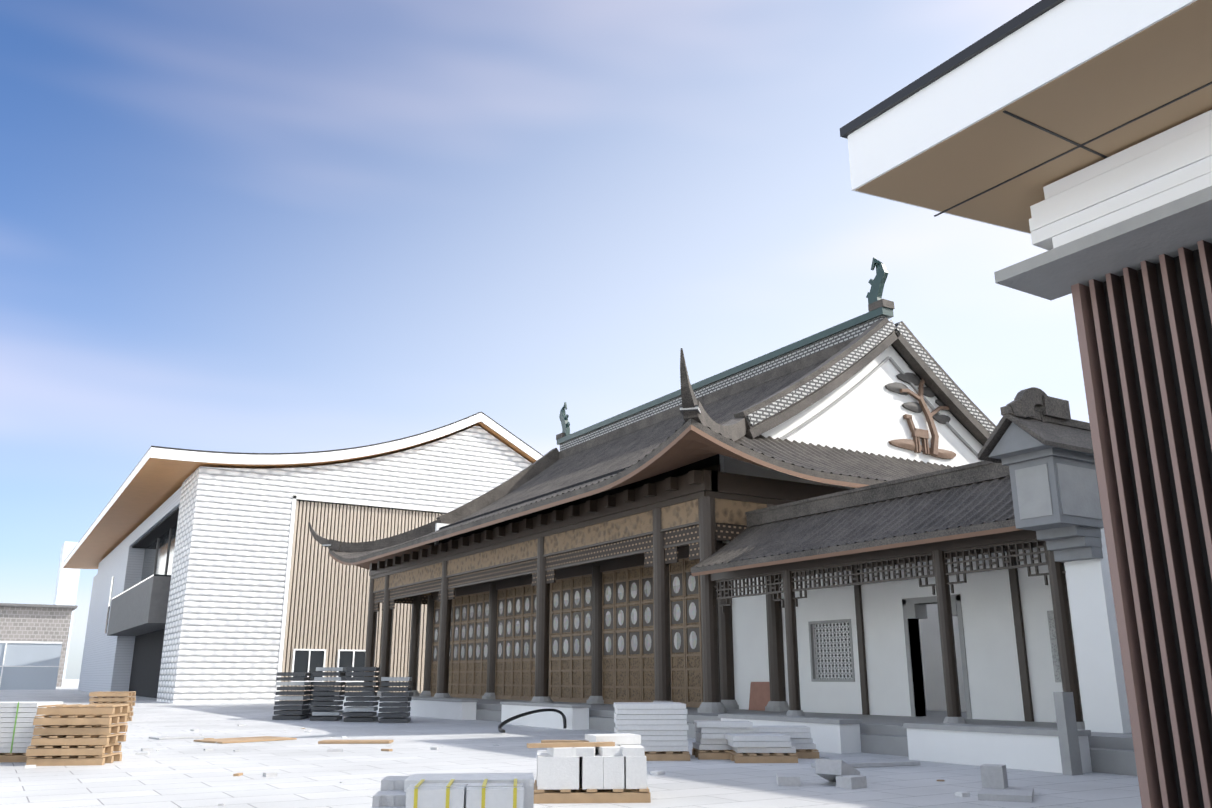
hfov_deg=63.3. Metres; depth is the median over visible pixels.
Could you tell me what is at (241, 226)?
sky
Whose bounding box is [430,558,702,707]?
temple doors
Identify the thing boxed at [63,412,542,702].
modern building
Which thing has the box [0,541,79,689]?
background buildings
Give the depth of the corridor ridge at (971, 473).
19.69 m
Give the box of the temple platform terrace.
[408,696,1137,775]
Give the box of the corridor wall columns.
[711,530,1084,729]
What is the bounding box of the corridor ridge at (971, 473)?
[745,461,1009,526]
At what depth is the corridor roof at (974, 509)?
18.51 m
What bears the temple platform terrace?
on the ground
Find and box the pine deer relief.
[885,365,955,458]
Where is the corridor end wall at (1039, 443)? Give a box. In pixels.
[977,387,1131,732]
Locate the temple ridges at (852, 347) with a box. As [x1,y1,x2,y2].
[308,257,995,551]
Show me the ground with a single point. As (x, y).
(190, 773)
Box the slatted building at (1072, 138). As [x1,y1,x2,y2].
[840,0,1211,807]
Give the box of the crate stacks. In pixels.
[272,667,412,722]
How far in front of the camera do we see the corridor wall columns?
19.70 m
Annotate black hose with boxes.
[498,709,566,732]
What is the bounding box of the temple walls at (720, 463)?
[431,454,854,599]
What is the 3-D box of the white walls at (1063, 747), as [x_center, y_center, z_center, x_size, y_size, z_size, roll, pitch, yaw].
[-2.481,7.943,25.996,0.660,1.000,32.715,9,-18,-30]
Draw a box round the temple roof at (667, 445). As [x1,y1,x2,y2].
[329,344,983,569]
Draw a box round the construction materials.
[0,691,1033,807]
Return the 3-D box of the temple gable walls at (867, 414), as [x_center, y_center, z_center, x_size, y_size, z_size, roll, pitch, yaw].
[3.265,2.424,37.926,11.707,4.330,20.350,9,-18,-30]
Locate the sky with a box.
[0,0,1088,678]
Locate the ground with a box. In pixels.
[0,679,1141,807]
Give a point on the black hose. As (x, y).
(501, 725)
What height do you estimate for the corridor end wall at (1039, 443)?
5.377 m
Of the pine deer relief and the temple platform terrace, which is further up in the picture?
the pine deer relief
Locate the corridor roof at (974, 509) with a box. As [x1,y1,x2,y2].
[690,476,1023,575]
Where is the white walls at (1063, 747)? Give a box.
[332,692,1091,775]
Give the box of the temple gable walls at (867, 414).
[760,345,982,466]
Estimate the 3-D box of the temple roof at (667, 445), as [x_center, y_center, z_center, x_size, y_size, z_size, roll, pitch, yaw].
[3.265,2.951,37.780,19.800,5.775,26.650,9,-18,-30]
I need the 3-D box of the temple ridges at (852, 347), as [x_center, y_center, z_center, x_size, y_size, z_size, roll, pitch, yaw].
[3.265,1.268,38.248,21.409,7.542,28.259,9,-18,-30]

